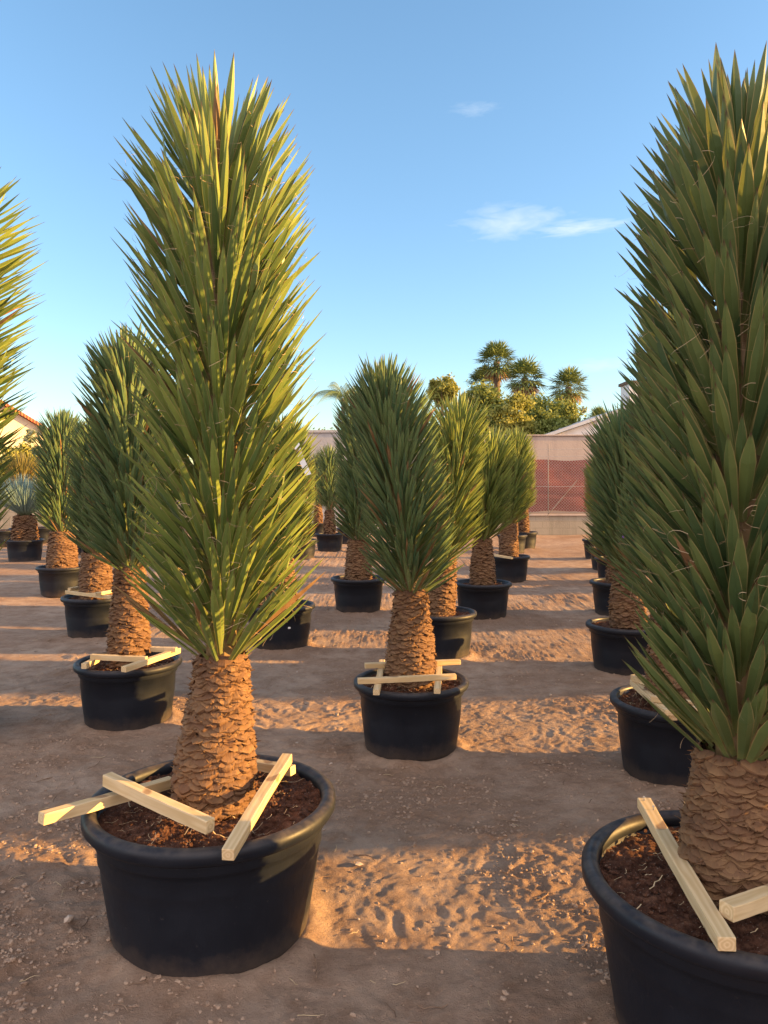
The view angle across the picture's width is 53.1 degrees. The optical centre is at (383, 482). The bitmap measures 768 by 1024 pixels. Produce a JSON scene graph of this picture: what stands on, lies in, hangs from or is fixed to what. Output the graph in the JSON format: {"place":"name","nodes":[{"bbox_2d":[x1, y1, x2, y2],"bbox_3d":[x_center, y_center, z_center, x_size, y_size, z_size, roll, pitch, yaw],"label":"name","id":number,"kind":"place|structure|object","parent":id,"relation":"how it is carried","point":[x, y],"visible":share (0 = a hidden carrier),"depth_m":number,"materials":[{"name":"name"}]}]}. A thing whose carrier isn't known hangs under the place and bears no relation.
{"place":"outdoors","nodes":[
{"label":"outdoors","id":0,"kind":"place"},
{"bbox_2d":[9,591,600,1023],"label":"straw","id":1,"kind":"object","parent":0,"point":[293,981],"visible":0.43,"depth_m":2.90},
{"bbox_2d":[0,497,685,1023],"bbox_3d":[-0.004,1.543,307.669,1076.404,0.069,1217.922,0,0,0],"label":"ground","id":2,"kind":"structure","parent":0,"point":[558,569],"depth_m":3.54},
{"bbox_2d":[0,529,11,546],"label":"plant pot","id":3,"kind":"object","parent":2,"relation":"on","point":[5,534],"visible":0.59,"depth_m":18.37,"materials":[{"name":"black plastic"}]},
{"bbox_2d":[0,441,41,484],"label":"garden shrub","id":4,"kind":"object","parent":2,"relation":"on","point":[22,448],"visible":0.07,"depth_m":26.92,"materials":[{"name":"green plant"}]},
{"bbox_2d":[4,448,38,528],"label":"potted yucca","id":5,"kind":"object","parent":2,"relation":"on","point":[26,464],"visible":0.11,"depth_m":19.30,"materials":[{"name":"green plant"}]},
{"bbox_2d":[0,399,43,456],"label":"house","id":6,"kind":"structure","parent":2,"relation":"on","point":[21,419],"depth_m":38.40,"materials":[{"name":"paint"}]},
{"bbox_2d":[0,167,46,549],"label":"potted yucca","id":7,"kind":"object","parent":2,"relation":"on","point":[7,266],"visible":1,"depth_m":4.68,"materials":[{"name":"green plant"}]},
{"bbox_2d":[0,474,51,561],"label":"potted yucca","id":8,"kind":"object","parent":2,"relation":"on","point":[24,543],"visible":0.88,"depth_m":14.88,"materials":[{"name":"green plant"}]},
{"bbox_2d":[19,428,45,488],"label":"olive bush","id":9,"kind":"object","parent":2,"relation":"on","point":[28,437],"visible":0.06,"depth_m":30.92,"materials":[{"name":"green plant"}]},
{"bbox_2d":[38,526,50,542],"bbox_3d":[-8.810,1.350,19.800,0.674,0.411,0.670,0,0,0],"label":"plant pot","id":10,"kind":"object","parent":2,"relation":"on","point":[44,531],"visible":0.39,"depth_m":19.56,"materials":[{"name":"black plastic"}]},
{"bbox_2d":[28,407,85,597],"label":"potted yucca","id":11,"kind":"object","parent":2,"relation":"on","point":[58,572],"visible":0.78,"depth_m":10.39,"materials":[{"name":"green plant"}]},
{"bbox_2d":[60,414,112,637],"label":"potted yucca","id":12,"kind":"object","parent":2,"relation":"on","point":[85,616],"visible":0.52,"depth_m":7.66,"materials":[{"name":"green plant"}]},
{"bbox_2d":[65,590,111,598],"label":"wooden batten","id":13,"kind":"object","parent":12,"relation":"on","point":[86,594],"visible":0.81,"depth_m":7.67,"materials":[{"name":"brown wood"}]},
{"bbox_2d":[68,586,78,590],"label":"wooden batten","id":14,"kind":"object","parent":13,"relation":"on","point":[73,588],"visible":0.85,"depth_m":7.85,"materials":[{"name":"brown wood"}]},
{"bbox_2d":[93,589,111,595],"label":"wooden batten","id":15,"kind":"object","parent":13,"relation":"on","point":[101,593],"visible":0.62,"depth_m":7.55,"materials":[{"name":"brown wood"}]},
{"bbox_2d":[0,501,185,530],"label":"wall","id":16,"kind":"structure","parent":2,"relation":"on","point":[10,514],"depth_m":24.30,"materials":[{"name":"beige paint"}]},
{"bbox_2d":[71,322,181,730],"bbox_3d":[-1.660,0.252,4.995,0.711,2.613,0.713,0,0,0],"label":"potted yucca","id":17,"kind":"object","parent":2,"relation":"on","point":[114,697],"visible":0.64,"depth_m":4.82,"materials":[{"name":"green plant"}]},
{"bbox_2d":[81,659,101,668],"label":"wooden batten","id":18,"kind":"object","parent":17,"relation":"on","point":[87,664],"visible":0.84,"depth_m":4.72,"materials":[{"name":"brown wood"}]},
{"bbox_2d":[90,654,147,661],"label":"wooden batten","id":19,"kind":"object","parent":18,"relation":"on","point":[124,658],"visible":0.96,"depth_m":4.75,"materials":[{"name":"brown wood"}]},
{"bbox_2d":[121,648,180,671],"bbox_3d":[-1.446,1.105,4.801,0.040,0.035,0.552,0,0,20],"label":"wooden batten","id":20,"kind":"object","parent":17,"relation":"on","point":[142,663],"visible":0.94,"depth_m":4.74,"materials":[{"name":"brown wood"}]},
{"bbox_2d":[150,646,177,652],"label":"wooden batten","id":21,"kind":"object","parent":20,"relation":"on","point":[160,649],"visible":0.99,"depth_m":4.96,"materials":[{"name":"brown wood"}]},
{"bbox_2d":[80,49,335,976],"bbox_3d":[-0.602,0.055,2.700,0.863,3.006,0.857,0,0,0],"label":"potted yucca","id":22,"kind":"object","parent":2,"relation":"on","point":[181,900],"visible":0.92,"depth_m":2.52,"materials":[{"name":"green plant"}]},
{"bbox_2d":[38,776,171,825],"bbox_3d":[-0.929,1.079,2.618,0.040,0.038,0.498,0,-4,38],"label":"wooden batten","id":23,"kind":"object","parent":22,"relation":"on","point":[74,809],"visible":0.81,"depth_m":2.54,"materials":[{"name":"brown wood"}]},
{"bbox_2d":[102,772,214,834],"bbox_3d":[-0.740,1.032,2.487,0.508,0.044,0.040,5,3,34],"label":"wooden batten","id":24,"kind":"object","parent":23,"relation":"on","point":[183,814],"visible":1,"depth_m":2.46,"materials":[{"name":"brown wood"}]},
{"bbox_2d":[222,753,291,860],"bbox_3d":[-0.405,1.046,2.529,0.042,0.036,0.660,0,4,8],"label":"wooden batten","id":25,"kind":"object","parent":22,"relation":"on","point":[237,838],"visible":1,"depth_m":2.44,"materials":[{"name":"brown wood"}]},
{"bbox_2d":[256,759,295,775],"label":"wooden batten","id":26,"kind":"object","parent":22,"relation":"on","point":[266,766],"visible":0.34,"depth_m":2.88,"materials":[{"name":"brown wood"}]},
{"bbox_2d":[245,412,319,649],"bbox_3d":[-0.992,0.424,7.279,0.768,2.267,0.842,0,0,0],"label":"potted yucca","id":27,"kind":"object","parent":2,"relation":"on","point":[292,633],"visible":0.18,"depth_m":7.12,"materials":[{"name":"green plant"}]},
{"bbox_2d":[3,620,598,990],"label":"pebbles","id":28,"kind":"object","parent":2,"relation":"on","point":[68,918],"visible":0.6,"depth_m":2.93,"materials":[{"name":"beige stone"}]},
{"bbox_2d":[293,458,316,559],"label":"potted yucca","id":29,"kind":"object","parent":2,"relation":"on","point":[310,550],"visible":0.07,"depth_m":15.46,"materials":[{"name":"green plant"}]},
{"bbox_2d":[0,631,616,1023],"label":"twigs","id":30,"kind":"object","parent":2,"relation":"on","point":[329,876],"visible":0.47,"depth_m":3.00,"materials":[{"name":"brown wood"}]},
{"bbox_2d":[308,451,326,536],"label":"potted yucca","id":31,"kind":"object","parent":2,"relation":"on","point":[318,518],"visible":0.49,"depth_m":21.86,"materials":[{"name":"green plant"}]},
{"bbox_2d":[314,442,344,551],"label":"potted yucca","id":32,"kind":"object","parent":2,"relation":"on","point":[330,538],"visible":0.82,"depth_m":17.23,"materials":[{"name":"green plant"}]},
{"bbox_2d":[310,382,361,423],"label":"feather palm","id":33,"kind":"object","parent":2,"relation":"on","point":[333,392],"visible":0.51,"depth_m":44.87,"materials":[{"name":"green plant"}]},
{"bbox_2d":[0,591,686,1023],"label":"soil crumbs","id":34,"kind":"object","parent":2,"relation":"on","point":[112,1013],"visible":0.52,"depth_m":2.95,"materials":[{"name":"brown soil"}]},
{"bbox_2d":[336,464,353,543],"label":"potted yucca","id":35,"kind":"object","parent":2,"relation":"on","point":[345,539],"visible":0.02,"depth_m":19.25,"materials":[{"name":"black plastic"}]},
{"bbox_2d":[329,388,384,612],"bbox_3d":[-0.296,0.170,9.346,0.769,2.776,0.766,0,0,0],"label":"potted yucca","id":36,"kind":"object","parent":2,"relation":"on","point":[358,587],"visible":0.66,"depth_m":9.19,"materials":[{"name":"green plant"}]},
{"bbox_2d":[305,430,424,531],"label":"boundary wall","id":37,"kind":"structure","parent":2,"relation":"on","point":[324,436],"depth_m":24.30,"materials":[{"name":"grey concrete"}]},
{"bbox_2d":[343,353,468,760],"bbox_3d":[0.121,0.393,4.512,0.749,2.331,0.673,0,0,0],"label":"potted yucca","id":38,"kind":"object","parent":2,"relation":"on","point":[413,721],"visible":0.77,"depth_m":4.36,"materials":[{"name":"green plant"}]},
{"bbox_2d":[373,659,384,694],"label":"wooden batten","id":39,"kind":"object","parent":38,"relation":"on","point":[377,687],"visible":0.63,"depth_m":4.24,"materials":[{"name":"brown wood"}]},
{"bbox_2d":[357,673,455,683],"bbox_3d":[0.130,1.094,4.282,0.558,0.031,0.038,0,0,-10],"label":"wooden batten","id":40,"kind":"object","parent":39,"relation":"on","point":[407,678],"visible":1,"depth_m":4.27,"materials":[{"name":"brown wood"}]},
{"bbox_2d":[364,659,460,668],"bbox_3d":[0.175,1.094,4.638,0.588,0.031,0.038,0,0,-10],"label":"wooden batten","id":41,"kind":"object","parent":39,"relation":"on","point":[442,662],"visible":0.59,"depth_m":4.65,"materials":[{"name":"brown wood"}]},
{"bbox_2d":[434,666,441,693],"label":"wooden batten","id":42,"kind":"object","parent":38,"relation":"on","point":[437,687],"visible":0.67,"depth_m":4.22,"materials":[{"name":"brown wood"}]},
{"bbox_2d":[426,372,460,415],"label":"leafy tree","id":43,"kind":"object","parent":2,"relation":"on","point":[444,385],"visible":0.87,"depth_m":45.63,"materials":[{"name":"green plant"}]},
{"bbox_2d":[423,390,493,659],"bbox_3d":[0.579,0.350,6.894,0.841,2.416,0.780,0,0,0],"label":"potted yucca","id":44,"kind":"object","parent":2,"relation":"on","point":[451,623],"visible":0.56,"depth_m":6.73,"materials":[{"name":"green plant"}]},
{"bbox_2d":[463,365,501,392],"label":"fan palm","id":45,"kind":"object","parent":2,"relation":"on","point":[474,378],"visible":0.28,"depth_m":62.73,"materials":[{"name":"green plant"}]},
{"bbox_2d":[464,375,508,433],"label":"leafy tree","id":46,"kind":"object","parent":2,"relation":"on","point":[489,394],"visible":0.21,"depth_m":43.31,"materials":[{"name":"green plant"}]},
{"bbox_2d":[456,423,518,619],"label":"potted yucca","id":47,"kind":"object","parent":2,"relation":"on","point":[482,591],"visible":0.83,"depth_m":8.72,"materials":[{"name":"green plant"}]},
{"bbox_2d":[474,340,517,397],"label":"fan palm","id":48,"kind":"object","parent":2,"relation":"on","point":[491,350],"visible":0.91,"depth_m":59.53,"materials":[{"name":"green plant"}]},
{"bbox_2d":[497,471,527,553],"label":"potted yucca","id":49,"kind":"object","parent":2,"relation":"on","point":[521,540],"visible":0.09,"depth_m":16.80,"materials":[{"name":"black plastic"}]},
{"bbox_2d":[485,388,543,434],"bbox_3d":[6.729,-1.530,39.941,3.112,6.564,3.038,0,0,-45],"label":"leafy tree","id":50,"kind":"object","parent":2,"relation":"on","point":[510,413],"visible":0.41,"depth_m":39.46,"materials":[{"name":"green plant"}]},
{"bbox_2d":[494,426,536,582],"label":"potted yucca","id":51,"kind":"object","parent":2,"relation":"on","point":[514,570],"visible":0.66,"depth_m":11.98,"materials":[{"name":"green plant"}]},
{"bbox_2d":[494,554,512,558],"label":"wooden batten","id":52,"kind":"object","parent":51,"relation":"on","point":[501,556],"visible":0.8,"depth_m":11.57,"materials":[{"name":"brown wood"}]},
{"bbox_2d":[501,354,547,397],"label":"fan palm","id":53,"kind":"object","parent":2,"relation":"on","point":[525,368],"visible":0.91,"depth_m":56.45,"materials":[{"name":"green plant"}]},
{"bbox_2d":[518,446,537,548],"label":"potted yucca","id":54,"kind":"object","parent":2,"relation":"on","point":[524,528],"visible":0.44,"depth_m":17.86,"materials":[{"name":"green plant"}]},
{"bbox_2d":[468,514,592,534],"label":"wall","id":55,"kind":"structure","parent":2,"relation":"on","point":[557,524],"depth_m":22.77,"materials":[{"name":"beige paint"}]},
{"bbox_2d":[528,443,590,517],"bbox_3d":[7.304,-0.057,22.830,11.409,2.226,0.382,0,0,0],"label":"net fence","id":56,"kind":"object","parent":55,"relation":"on","point":[559,485],"visible":0.17,"depth_m":22.92,"materials":[{"name":"fabric"}]},
{"bbox_2d":[484,435,595,513],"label":"boundary wall","id":57,"kind":"structure","parent":2,"relation":"on","point":[571,446],"depth_m":24.50,"materials":[{"name":"red brick"},{"name":"concrete"}]},
{"bbox_2d":[521,388,571,434],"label":"leafy tree","id":58,"kind":"object","parent":2,"relation":"on","point":[544,410],"visible":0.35,"depth_m":41.21,"materials":[{"name":"green plant"}]},
{"bbox_2d":[547,364,590,403],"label":"fan palm","id":59,"kind":"object","parent":2,"relation":"on","point":[566,377],"visible":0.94,"depth_m":56.53,"materials":[{"name":"green plant"}]},
{"bbox_2d":[552,395,586,432],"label":"leafy tree","id":60,"kind":"object","parent":2,"relation":"on","point":[569,412],"visible":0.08,"depth_m":45.43,"materials":[{"name":"green plant"}]},
{"bbox_2d":[574,406,588,417],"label":"leafy tree","id":61,"kind":"object","parent":2,"relation":"on","point":[583,409],"visible":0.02,"depth_m":51.71,"materials":[{"name":"green plant"}]},
{"bbox_2d":[544,407,625,434],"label":"house","id":62,"kind":"structure","parent":2,"relation":"on","point":[585,427],"depth_m":38.00,"materials":[{"name":"white paint"}]},
{"bbox_2d":[582,458,598,558],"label":"potted yucca","id":63,"kind":"object","parent":2,"relation":"on","point":[584,540],"visible":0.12,"depth_m":15.55,"materials":[{"name":"green plant"}]},
{"bbox_2d":[585,406,605,418],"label":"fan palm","id":64,"kind":"object","parent":2,"relation":"on","point":[595,412],"visible":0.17,"depth_m":74.63,"materials":[{"name":"green plant"}]},
{"bbox_2d":[588,459,605,570],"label":"potted yucca","id":65,"kind":"object","parent":2,"relation":"on","point":[594,564],"visible":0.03,"depth_m":13.53,"materials":[{"name":"green plant"}]},
{"bbox_2d":[594,556,606,577],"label":"potted yucca","id":66,"kind":"object","parent":2,"relation":"on","point":[601,568],"visible":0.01,"depth_m":11.71,"materials":[{"name":"black plastic"}]},
{"bbox_2d":[589,452,620,615],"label":"potted yucca","id":67,"kind":"object","parent":2,"relation":"on","point":[601,590],"visible":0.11,"depth_m":8.90,"materials":[{"name":"black plastic"}]},
{"bbox_2d":[578,396,648,675],"bbox_3d":[2.003,0.429,6.298,0.800,2.258,0.793,0,0,0],"label":"potted yucca","id":68,"kind":"object","parent":2,"relation":"on","point":[611,650],"visible":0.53,"depth_m":6.17,"materials":[{"name":"green plant"}]},
{"bbox_2d":[618,380,637,406],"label":"tower house","id":69,"kind":"structure","parent":2,"relation":"on","point":[623,391],"depth_m":42.14,"materials":[{"name":"white concrete"}]},
{"bbox_2d":[607,305,706,786],"bbox_3d":[1.573,0.275,4.101,0.762,2.567,0.755,0,0,0],"label":"potted yucca","id":70,"kind":"object","parent":2,"relation":"on","point":[653,751],"visible":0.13,"depth_m":4.00,"materials":[{"name":"green plant"}]},
{"bbox_2d":[630,680,676,720],"bbox_3d":[1.391,1.122,3.992,0.046,0.031,0.647,0,0,2],"label":"wooden batten","id":71,"kind":"object","parent":70,"relation":"on","point":[641,691],"visible":0.48,"depth_m":4.06,"materials":[{"name":"brown wood"}]},
{"bbox_2d":[631,674,643,684],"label":"wooden batten","id":72,"kind":"object","parent":71,"relation":"on","point":[635,678],"visible":0.28,"depth_m":4.25,"materials":[{"name":"brown wood"}]},
{"bbox_2d":[651,695,693,705],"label":"wooden batten","id":73,"kind":"object","parent":71,"relation":"on","point":[654,698],"visible":0.32,"depth_m":3.85,"materials":[{"name":"brown wood"}]},
{"bbox_2d":[661,706,696,715],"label":"wooden batten","id":74,"kind":"object","parent":71,"relation":"on","point":[666,711],"visible":0.23,"depth_m":3.64,"materials":[{"name":"brown wood"}]},
{"bbox_2d":[581,41,767,1023],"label":"potted yucca","id":75,"kind":"object","parent":2,"relation":"on","point":[668,961],"visible":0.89,"depth_m":2.03,"materials":[{"name":"green plant"}]},
{"bbox_2d":[637,796,735,951],"bbox_3d":[0.830,1.062,2.170,0.046,0.050,0.766,0,1,5],"label":"wooden batten","id":76,"kind":"object","parent":75,"relation":"on","point":[718,929],"visible":0.99,"depth_m":2.04,"materials":[{"name":"brown wood"}]},
{"bbox_2d":[719,884,767,922],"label":"wooden batten","id":77,"kind":"object","parent":75,"relation":"on","point":[743,905],"visible":0.98,"depth_m":1.90,"materials":[{"name":"brown wood"}]},
{"bbox_2d":[0,0,767,464],"label":"sky","id":78,"kind":"structure","parent":0,"point":[472,160],"materials":[{"name":"blue"}]}
]}

